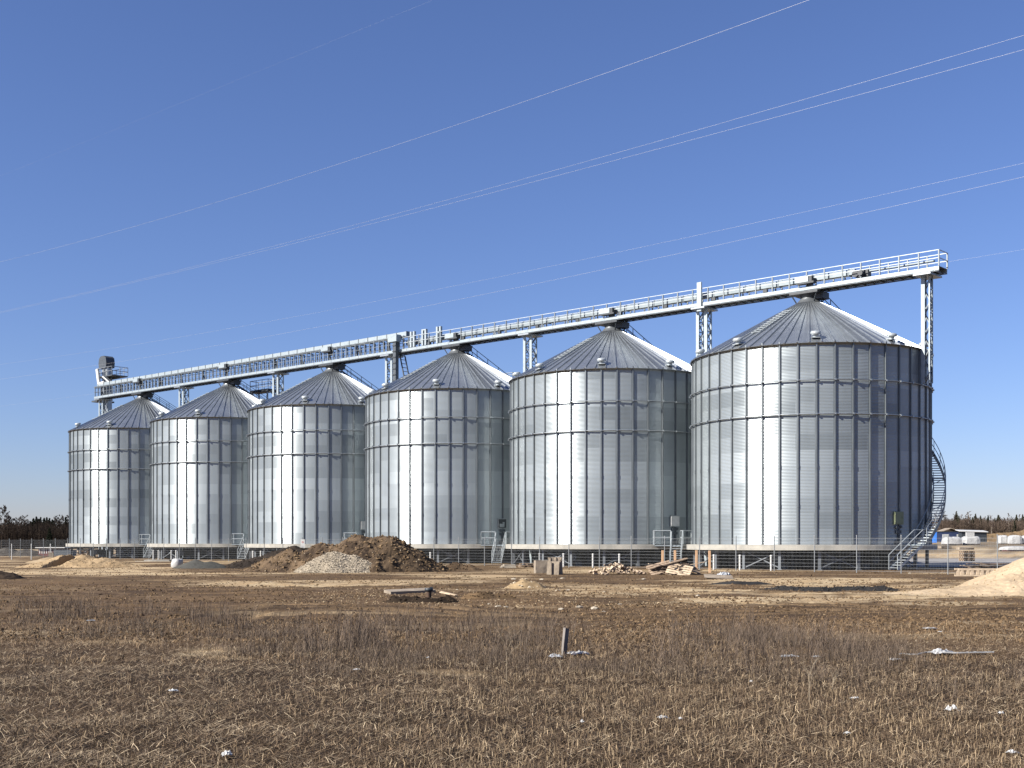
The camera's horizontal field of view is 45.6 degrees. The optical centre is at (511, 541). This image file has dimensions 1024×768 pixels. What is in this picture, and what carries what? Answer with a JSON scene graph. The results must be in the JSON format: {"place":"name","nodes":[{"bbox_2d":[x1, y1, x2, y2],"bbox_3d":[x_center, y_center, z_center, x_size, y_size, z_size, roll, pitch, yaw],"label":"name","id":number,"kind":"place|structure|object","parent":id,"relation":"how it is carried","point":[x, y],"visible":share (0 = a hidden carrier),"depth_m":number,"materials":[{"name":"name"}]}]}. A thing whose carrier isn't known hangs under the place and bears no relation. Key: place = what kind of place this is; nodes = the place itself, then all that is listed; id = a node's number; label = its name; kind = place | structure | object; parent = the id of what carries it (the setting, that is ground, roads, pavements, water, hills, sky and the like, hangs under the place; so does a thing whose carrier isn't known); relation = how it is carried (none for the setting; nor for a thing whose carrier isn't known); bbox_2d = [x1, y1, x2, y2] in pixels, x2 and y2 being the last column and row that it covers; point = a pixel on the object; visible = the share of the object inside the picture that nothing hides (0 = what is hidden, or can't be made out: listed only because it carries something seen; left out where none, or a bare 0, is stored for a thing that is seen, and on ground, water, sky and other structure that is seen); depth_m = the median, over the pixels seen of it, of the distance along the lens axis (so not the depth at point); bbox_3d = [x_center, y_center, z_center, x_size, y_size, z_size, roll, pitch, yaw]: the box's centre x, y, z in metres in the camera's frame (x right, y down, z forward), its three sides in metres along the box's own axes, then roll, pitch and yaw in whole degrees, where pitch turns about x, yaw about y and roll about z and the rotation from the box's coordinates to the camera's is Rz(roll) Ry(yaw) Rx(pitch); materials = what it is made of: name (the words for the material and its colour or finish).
{"place":"outdoors","nodes":[
{"label":"outdoors","id":0,"kind":"place"},
{"bbox_2d":[1,0,807,261],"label":"overhead power line","id":1,"kind":"object","parent":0,"point":[451,126],"visible":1,"depth_m":84.15,"materials":[{"name":"metal"}]},
{"bbox_2d":[1,36,1019,311],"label":"overhead power line","id":2,"kind":"object","parent":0,"point":[603,156],"visible":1,"depth_m":82.11,"materials":[{"name":"metal"}]},
{"bbox_2d":[0,542,1023,767],"bbox_3d":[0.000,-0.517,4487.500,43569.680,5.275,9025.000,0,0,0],"label":"ground","id":3,"kind":"structure","parent":0,"point":[987,549],"depth_m":21.13,"materials":[{"name":"soil"}]},
{"bbox_2d":[0,505,11,547],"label":"bare tree","id":4,"kind":"object","parent":3,"relation":"on","point":[5,520],"visible":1,"depth_m":300.15,"materials":[{"name":"brown plant"}]},
{"bbox_2d":[1,548,16,555],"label":"mound","id":5,"kind":"object","parent":3,"relation":"on","point":[4,551],"visible":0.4,"depth_m":174.37,"materials":[{"name":"soil"}]},
{"bbox_2d":[0,571,24,579],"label":"clod bank","id":6,"kind":"structure","parent":3,"relation":"on","point":[6,575],"depth_m":65.64,"materials":[{"name":"soil"}]},
{"bbox_2d":[8,549,40,555],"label":"mound","id":7,"kind":"object","parent":3,"relation":"on","point":[34,553],"visible":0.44,"depth_m":174.14,"materials":[{"name":"soil"}]},
{"bbox_2d":[20,515,28,533],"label":"bare tree","id":8,"kind":"object","parent":3,"relation":"on","point":[23,520],"visible":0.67,"depth_m":345.08,"materials":[{"name":"brown plant"}]},
{"bbox_2d":[26,557,52,562],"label":"sand spill","id":9,"kind":"object","parent":3,"relation":"on","point":[40,560],"visible":0.34,"depth_m":117.13,"materials":[{"name":"sand"}]},
{"bbox_2d":[0,520,98,548],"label":"undergrowth","id":10,"kind":"object","parent":3,"relation":"on","point":[37,534],"visible":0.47,"depth_m":337.69,"materials":[{"name":"plant"}]},
{"bbox_2d":[44,528,54,546],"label":"spruce tree","id":11,"kind":"object","parent":3,"relation":"on","point":[49,539],"visible":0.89,"depth_m":329.68,"materials":[{"name":"green plant"}]},
{"bbox_2d":[35,547,75,555],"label":"shed","id":12,"kind":"structure","parent":3,"relation":"on","point":[63,550],"depth_m":173.85,"materials":[{"name":"white paint"}]},
{"bbox_2d":[54,516,65,534],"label":"bare tree","id":13,"kind":"object","parent":3,"relation":"on","point":[57,520],"visible":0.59,"depth_m":350.06,"materials":[{"name":"brown plant"}]},
{"bbox_2d":[15,554,145,567],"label":"sand heap","id":14,"kind":"object","parent":3,"relation":"on","point":[72,561],"visible":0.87,"depth_m":96.01,"materials":[{"name":"sand"}]},
{"bbox_2d":[94,398,112,550],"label":"support tower","id":15,"kind":"structure","parent":3,"relation":"on","point":[103,401],"depth_m":166.17,"materials":[{"name":"metal"}]},
{"bbox_2d":[91,356,127,549],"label":"bucket elevator","id":16,"kind":"object","parent":3,"relation":"on","point":[105,367],"visible":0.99,"depth_m":167.40,"materials":[{"name":"metal"}]},
{"bbox_2d":[66,543,194,557],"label":"silo platform","id":17,"kind":"structure","parent":3,"relation":"on","point":[127,550],"depth_m":153.47,"materials":[{"name":"concrete"}]},
{"bbox_2d":[67,393,176,543],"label":"grain silo","id":18,"kind":"object","parent":17,"relation":"on","point":[109,475],"visible":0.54,"depth_m":151.19,"materials":[{"name":"metal"}]},
{"bbox_2d":[139,534,151,557],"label":"access stairs","id":19,"kind":"structure","parent":3,"relation":"on","point":[141,543],"depth_m":149.55,"materials":[{"name":"metal"}]},
{"bbox_2d":[135,560,171,561],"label":"slab stack","id":20,"kind":"object","parent":3,"relation":"on","point":[154,561],"visible":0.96,"depth_m":124.92,"materials":[{"name":"concrete"}]},
{"bbox_2d":[171,558,182,567],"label":"bulk bag","id":21,"kind":"object","parent":3,"relation":"on","point":[176,562],"visible":0.89,"depth_m":95.12,"materials":[{"name":"white fabric"}]},
{"bbox_2d":[174,386,193,557],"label":"support tower","id":22,"kind":"structure","parent":3,"relation":"on","point":[184,395],"depth_m":153.16,"materials":[{"name":"metal"}]},
{"bbox_2d":[174,560,225,568],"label":"gravel heap","id":23,"kind":"object","parent":3,"relation":"on","point":[195,564],"visible":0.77,"depth_m":92.41,"materials":[{"name":"gravel"}]},
{"bbox_2d":[147,544,276,559],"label":"silo platform","id":24,"kind":"structure","parent":3,"relation":"on","point":[207,552],"depth_m":140.88,"materials":[{"name":"concrete"}]},
{"bbox_2d":[149,379,268,543],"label":"grain silo","id":25,"kind":"object","parent":24,"relation":"on","point":[198,464],"visible":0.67,"depth_m":138.42,"materials":[{"name":"metal"}]},
{"bbox_2d":[221,750,231,756],"bbox_3d":[-2.649,1.955,11.320,0.107,0.052,0.131,0,0,-22],"label":"litter scrap","id":26,"kind":"object","parent":3,"relation":"on","point":[225,752],"visible":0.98,"depth_m":11.28,"materials":[{"name":"white plastic"}]},
{"bbox_2d":[232,533,248,559],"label":"access stairs","id":27,"kind":"structure","parent":3,"relation":"on","point":[244,553],"depth_m":136.14,"materials":[{"name":"metal"}]},
{"bbox_2d":[250,379,276,399],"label":"service platform","id":28,"kind":"structure","parent":3,"relation":"on","point":[264,391],"depth_m":148.11,"materials":[{"name":"metal"}]},
{"bbox_2d":[225,545,306,568],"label":"topsoil heap","id":29,"kind":"object","parent":3,"relation":"on","point":[244,563],"visible":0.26,"depth_m":93.78,"materials":[{"name":"soil"}]},
{"bbox_2d":[244,544,311,558],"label":"silo platform","id":30,"kind":"structure","parent":3,"relation":"on","point":[254,547],"depth_m":127.45,"materials":[{"name":"concrete"}]},
{"bbox_2d":[246,364,376,543],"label":"grain silo","id":31,"kind":"object","parent":30,"relation":"on","point":[306,461],"visible":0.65,"depth_m":125.60,"materials":[{"name":"metal"}]},
{"bbox_2d":[267,371,288,550],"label":"support tower","id":32,"kind":"structure","parent":3,"relation":"on","point":[278,378],"depth_m":140.29,"materials":[{"name":"metal"}]},
{"bbox_2d":[293,551,371,572],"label":"stone heap","id":33,"kind":"object","parent":3,"relation":"on","point":[334,562],"visible":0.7,"depth_m":79.75,"materials":[{"name":"stone"}]},
{"bbox_2d":[237,534,451,572],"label":"soil heap","id":34,"kind":"object","parent":3,"relation":"on","point":[382,553],"visible":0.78,"depth_m":82.20,"materials":[{"name":"brown soil"}]},
{"bbox_2d":[388,334,400,380],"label":"elevator leg","id":35,"kind":"object","parent":3,"relation":"on","point":[395,339],"visible":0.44,"depth_m":125.24,"materials":[{"name":"metal"}]},
{"bbox_2d":[380,354,408,382],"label":"support tower","id":36,"kind":"structure","parent":3,"relation":"on","point":[387,369],"depth_m":127.33,"materials":[{"name":"metal"}]},
{"bbox_2d":[384,588,435,593],"bbox_3d":[-4.003,1.925,47.773,1.910,0.118,0.711,-2,6,-28],"label":"concrete slab","id":37,"kind":"object","parent":3,"relation":"on","point":[406,591],"depth_m":47.52,"materials":[{"name":"beige concrete"}]},
{"bbox_2d":[382,595,459,602],"bbox_3d":[-3.009,1.986,40.711,3.080,0.456,1.596,0,0,0],"label":"pit spoil","id":38,"kind":"object","parent":3,"relation":"on","point":[417,599],"visible":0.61,"depth_m":40.28,"materials":[{"name":"soil"}]},
{"bbox_2d":[425,587,432,597],"bbox_3d":[-2.789,1.875,40.894,0.290,0.740,0.290,0,0,0],"label":"standpipe","id":39,"kind":"object","parent":3,"relation":"on","point":[429,591],"visible":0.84,"depth_m":40.81,"materials":[{"name":"metal"}]},
{"bbox_2d":[10,591,883,674],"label":"tall dead weeds","id":40,"kind":"object","parent":3,"relation":"on","point":[369,637],"visible":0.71,"depth_m":23.73,"materials":[{"name":"plant"}]},
{"bbox_2d":[447,562,483,570],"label":"spoil mound","id":41,"kind":"object","parent":3,"relation":"on","point":[455,566],"visible":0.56,"depth_m":85.77,"materials":[{"name":"soil"}]},
{"bbox_2d":[411,544,538,563],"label":"silo platform","id":42,"kind":"structure","parent":3,"relation":"on","point":[426,549],"depth_m":116.22,"materials":[{"name":"concrete"}]},
{"bbox_2d":[363,348,511,543],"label":"grain silo","id":43,"kind":"object","parent":42,"relation":"on","point":[436,449],"visible":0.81,"depth_m":112.85,"materials":[{"name":"metal"}]},
{"bbox_2d":[459,591,517,598],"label":"clod ridge","id":44,"kind":"structure","parent":3,"relation":"on","point":[481,594],"depth_m":42.41,"materials":[{"name":"soil"}]},
{"bbox_2d":[481,532,509,563],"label":"access stairs","id":45,"kind":"structure","parent":3,"relation":"on","point":[503,545],"depth_m":111.00,"materials":[{"name":"metal"}]},
{"bbox_2d":[0,535,1014,573],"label":"wire fence","id":46,"kind":"object","parent":3,"relation":"on","point":[158,550],"visible":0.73,"depth_m":97.39,"materials":[{"name":"metal"}]},
{"bbox_2d":[500,564,515,567],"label":"board stack","id":47,"kind":"object","parent":3,"relation":"on","point":[508,566],"visible":1,"depth_m":93.84,"materials":[{"name":"wood"}]},
{"bbox_2d":[495,624,521,680],"bbox_3d":[-0.056,1.578,17.453,0.431,0.895,0.257,0,0,0],"label":"dead weed","id":48,"kind":"object","parent":3,"relation":"on","point":[507,648],"visible":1,"depth_m":17.52,"materials":[{"name":"brown plant"}]},
{"bbox_2d":[0,634,1023,767],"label":"stubble","id":49,"kind":"object","parent":3,"relation":"on","point":[495,682],"visible":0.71,"depth_m":13.62,"materials":[{"name":"beige plant"}]},
{"bbox_2d":[0,588,1023,703],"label":"dead weeds","id":50,"kind":"object","parent":3,"relation":"on","point":[756,641],"visible":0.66,"depth_m":21.62,"materials":[{"name":"plant"}]},
{"bbox_2d":[0,620,1023,767],"bbox_3d":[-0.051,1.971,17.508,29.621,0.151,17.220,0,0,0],"label":"matted straw","id":51,"kind":"object","parent":3,"relation":"on","point":[486,702],"visible":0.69,"depth_m":14.35,"materials":[{"name":"beige plant"}]},
{"bbox_2d":[505,578,545,588],"bbox_3d":[0.494,1.886,52.797,2.471,0.675,2.145,0,0,0],"label":"rubble mound","id":52,"kind":"object","parent":3,"relation":"on","point":[523,583],"visible":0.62,"depth_m":52.48,"materials":[{"name":"beige sand"}]},
{"bbox_2d":[518,333,542,562],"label":"support tower","id":53,"kind":"structure","parent":3,"relation":"on","point":[530,336],"depth_m":114.51,"materials":[{"name":"metal"}]},
{"bbox_2d":[534,560,547,572],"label":"concrete block","id":54,"kind":"object","parent":3,"relation":"on","point":[540,566],"depth_m":77.76,"materials":[{"name":"grey concrete"}]},
{"bbox_2d":[547,561,562,574],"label":"concrete block","id":55,"kind":"object","parent":3,"relation":"on","point":[554,567],"depth_m":74.53,"materials":[{"name":"beige concrete"}]},
{"bbox_2d":[561,628,568,656],"bbox_3d":[0.922,1.875,21.460,0.148,0.733,0.090,0,0,-28],"label":"field stake","id":56,"kind":"object","parent":3,"relation":"on","point":[565,639],"visible":0.64,"depth_m":21.43,"materials":[{"name":"grey wood"}]},
{"bbox_2d":[568,650,587,654],"bbox_3d":[1.171,1.961,21.713,0.401,0.071,0.304,0,0,-25],"label":"litter scrap","id":57,"kind":"object","parent":3,"relation":"on","point":[579,652],"visible":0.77,"depth_m":21.64,"materials":[{"name":"white plastic"}]},
{"bbox_2d":[506,544,713,566],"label":"silo platform","id":58,"kind":"structure","parent":3,"relation":"on","point":[580,554],"depth_m":102.53,"materials":[{"name":"concrete"}]},
{"bbox_2d":[508,325,690,543],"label":"grain silo","id":59,"kind":"object","parent":58,"relation":"on","point":[599,439],"visible":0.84,"depth_m":100.12,"materials":[{"name":"metal"}]},
{"bbox_2d":[646,560,669,574],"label":"wooden pallet","id":60,"kind":"object","parent":3,"relation":"on","point":[652,572],"visible":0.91,"depth_m":74.76,"materials":[{"name":"brown wood"}]},
{"bbox_2d":[653,530,690,561],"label":"access stairs","id":61,"kind":"structure","parent":3,"relation":"on","point":[671,545],"depth_m":98.25,"materials":[{"name":"metal"}]},
{"bbox_2d":[665,562,693,574],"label":"wooden pallet","id":62,"kind":"object","parent":3,"relation":"on","point":[688,570],"visible":0.85,"depth_m":74.22,"materials":[{"name":"brown wood"}]},
{"bbox_2d":[675,562,700,574],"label":"wooden pallet","id":63,"kind":"object","parent":3,"relation":"on","point":[693,570],"visible":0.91,"depth_m":74.54,"materials":[{"name":"brown wood"}]},
{"bbox_2d":[695,550,697,567],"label":"timber stake","id":64,"kind":"object","parent":3,"relation":"on","point":[696,556],"visible":0.64,"depth_m":82.27,"materials":[{"name":"beige wood"}]},
{"bbox_2d":[691,282,717,565],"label":"support tower","id":65,"kind":"structure","parent":3,"relation":"on","point":[706,311],"depth_m":101.52,"materials":[{"name":"metal"}]},
{"bbox_2d":[94,249,947,398],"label":"conveyor gantry","id":66,"kind":"object","parent":65,"relation":"on","point":[864,277],"visible":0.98,"depth_m":113.76,"materials":[{"name":"metal"}]},
{"bbox_2d":[410,331,415,347],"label":"vent duct","id":67,"kind":"object","parent":66,"relation":"on","point":[412,338],"visible":1,"depth_m":124.31,"materials":[{"name":"metal"}]},
{"bbox_2d":[421,329,427,345],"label":"vent duct","id":68,"kind":"object","parent":66,"relation":"on","point":[424,336],"visible":1,"depth_m":123.19,"materials":[{"name":"metal"}]},
{"bbox_2d":[436,326,441,342],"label":"vent duct","id":69,"kind":"object","parent":66,"relation":"on","point":[439,328],"visible":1,"depth_m":121.92,"materials":[{"name":"metal"}]},
{"bbox_2d":[708,551,710,572],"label":"timber stake","id":70,"kind":"object","parent":3,"relation":"on","point":[709,560],"visible":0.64,"depth_m":79.54,"materials":[{"name":"wood"}]},
{"bbox_2d":[704,574,732,578],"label":"concrete slab","id":71,"kind":"object","parent":3,"relation":"on","point":[718,576],"visible":0.93,"depth_m":66.61,"materials":[{"name":"concrete"}]},
{"bbox_2d":[711,581,771,584],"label":"asphalt millings","id":72,"kind":"object","parent":3,"relation":"on","point":[744,582],"visible":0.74,"depth_m":57.44,"materials":[{"name":"stone"}]},
{"bbox_2d":[802,655,819,699],"bbox_3d":[3.765,1.716,15.166,0.274,0.612,0.251,0,0,-22],"label":"dead weed","id":73,"kind":"object","parent":3,"relation":"on","point":[812,675],"visible":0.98,"depth_m":15.16,"materials":[{"name":"beige plant"}]},
{"bbox_2d":[687,544,936,569],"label":"silo platform","id":74,"kind":"structure","parent":3,"relation":"on","point":[827,557],"depth_m":90.90,"materials":[{"name":"concrete"}]},
{"bbox_2d":[689,289,945,545],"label":"grain silo","id":75,"kind":"object","parent":74,"relation":"on","point":[810,418],"visible":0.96,"depth_m":87.53,"materials":[{"name":"metal"}]},
{"bbox_2d":[913,271,941,383],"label":"support tower","id":76,"kind":"structure","parent":75,"relation":"on","point":[929,276],"depth_m":88.86,"materials":[{"name":"metal"}]},
{"bbox_2d":[758,585,900,591],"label":"asphalt millings","id":77,"kind":"object","parent":3,"relation":"on","point":[838,588],"visible":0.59,"depth_m":50.49,"materials":[{"name":"asphalt"}]},
{"bbox_2d":[888,529,923,570],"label":"access stairs","id":78,"kind":"structure","parent":3,"relation":"on","point":[903,555],"depth_m":86.25,"materials":[{"name":"metal"}]},
{"bbox_2d":[932,648,956,653],"bbox_3d":[7.548,1.912,21.463,0.446,0.091,0.365,0,0,-18],"label":"litter scrap","id":79,"kind":"object","parent":3,"relation":"on","point":[940,651],"visible":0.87,"depth_m":21.38,"materials":[{"name":"white plastic"}]},
{"bbox_2d":[899,651,993,654],"bbox_3d":[7.551,1.935,21.180,1.795,0.043,0.404,0,0,-9],"label":"tape strip","id":80,"kind":"object","parent":3,"relation":"on","point":[958,652],"visible":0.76,"depth_m":21.28,"materials":[{"name":"white plastic"}]},
{"bbox_2d":[936,531,960,541],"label":"site cabin","id":81,"kind":"object","parent":3,"relation":"on","point":[941,535],"visible":0.38,"depth_m":283.77,"materials":[{"name":"metal"}]},
{"bbox_2d":[941,537,961,544],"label":"wrapped load","id":82,"kind":"object","parent":3,"relation":"on","point":[955,540],"visible":0.92,"depth_m":220.99,"materials":[{"name":"white plastic"}]},
{"bbox_2d":[944,704,959,710],"bbox_3d":[5.135,1.930,14.234,0.142,0.076,0.136,0,0,-15],"label":"litter scrap","id":83,"kind":"object","parent":3,"relation":"on","point":[950,708],"visible":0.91,"depth_m":14.20,"materials":[{"name":"white paper"}]},
{"bbox_2d":[883,558,1023,596],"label":"sand heap","id":84,"kind":"object","parent":3,"relation":"on","point":[1007,580],"visible":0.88,"depth_m":47.09,"materials":[{"name":"sand"}]},
{"bbox_2d":[956,547,973,549],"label":"rubble slab","id":85,"kind":"structure","parent":3,"relation":"on","point":[965,548],"depth_m":199.55,"materials":[{"name":"concrete"}]},
{"bbox_2d":[961,532,979,544],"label":"wrapped load","id":86,"kind":"object","parent":3,"relation":"on","point":[969,538],"visible":0.84,"depth_m":223.04,"materials":[{"name":"white plastic"}]},
{"bbox_2d":[956,530,987,541],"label":"open shed","id":87,"kind":"structure","parent":3,"relation":"on","point":[982,534],"depth_m":277.63,"materials":[{"name":"paint"}]},
{"bbox_2d":[954,568,996,575],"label":"wooden pallet","id":88,"kind":"object","parent":3,"relation":"on","point":[969,571],"visible":0.68,"depth_m":70.48,"materials":[{"name":"brown wood"}]},
{"bbox_2d":[932,518,1023,533],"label":"trees","id":89,"kind":"object","parent":3,"relation":"on","point":[998,527],"visible":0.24,"depth_m":384.19,"materials":[{"name":"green plant"}]},
{"bbox_2d":[998,535,1007,543],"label":"wrapped load","id":90,"kind":"object","parent":3,"relation":"on","point":[1002,539],"visible":0.89,"depth_m":239.11,"materials":[{"name":"white plastic"}]},
{"bbox_2d":[987,530,1023,541],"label":"earth bank","id":91,"kind":"structure","parent":3,"relation":"on","point":[991,537],"depth_m":297.19,"materials":[{"name":"beige sand"}]},
{"bbox_2d":[1007,535,1022,543],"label":"wrapped load","id":92,"kind":"object","parent":3,"relation":"on","point":[1010,539],"visible":0.94,"depth_m":237.11,"materials":[{"name":"white plastic"}]},
{"bbox_2d":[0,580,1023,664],"bbox_3d":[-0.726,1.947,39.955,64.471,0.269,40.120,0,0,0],"label":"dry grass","id":93,"kind":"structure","parent":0,"point":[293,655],"depth_m":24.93,"materials":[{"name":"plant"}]},
{"bbox_2d":[4,567,1019,616],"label":"loose gravel","id":94,"kind":"structure","parent":0,"point":[515,590],"depth_m":45.20,"materials":[{"name":"beige gravel"}]},
{"bbox_2d":[0,0,1023,525],"label":"sky","id":95,"kind":"structure","parent":0,"point":[74,73],"materials":[{"name":"blue"}]},
{"bbox_2d":[5,177,1020,378],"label":"overhead power line","id":96,"kind":"object","parent":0,"point":[570,276],"visible":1,"depth_m":94.91,"materials":[{"name":"metal"}]},
{"bbox_2d":[6,50,1020,311],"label":"overhead power line","id":97,"kind":"object","parent":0,"point":[644,152],"visible":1,"depth_m":82.44,"materials":[{"name":"metal"}]},
{"bbox_2d":[14,163,1021,362],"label":"overhead power line","id":98,"kind":"object","parent":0,"point":[587,258],"visible":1,"depth_m":93.67,"materials":[{"name":"metal"}]},
{"bbox_2d":[21,249,1023,403],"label":"overhead power line","id":99,"kind":"object","parent":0,"point":[627,313],"visible":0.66,"depth_m":133.07,"materials":[{"name":"metal"}]},
{"bbox_2d":[907,558,1020,566],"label":"gravel road","id":100,"kind":"structure","parent":0,"point":[942,562],"depth_m":123.10,"materials":[{"name":"grey gravel"}]},
{"bbox_2d":[998,546,1023,550],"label":"wrapped load","id":101,"kind":"object","parent":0,"point":[1011,548],"visible":0.87,"depth_m":187.18},
{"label":"wooden pallet","id":102,"kind":"object","parent":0,"visible":0},
{"bbox_2d":[665,558,689,571],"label":"wooden pallet","id":103,"kind":"object","parent":102,"relation":"on","point":[685,561],"visible":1,"depth_m":74.95,"materials":[{"name":"brown wood"}]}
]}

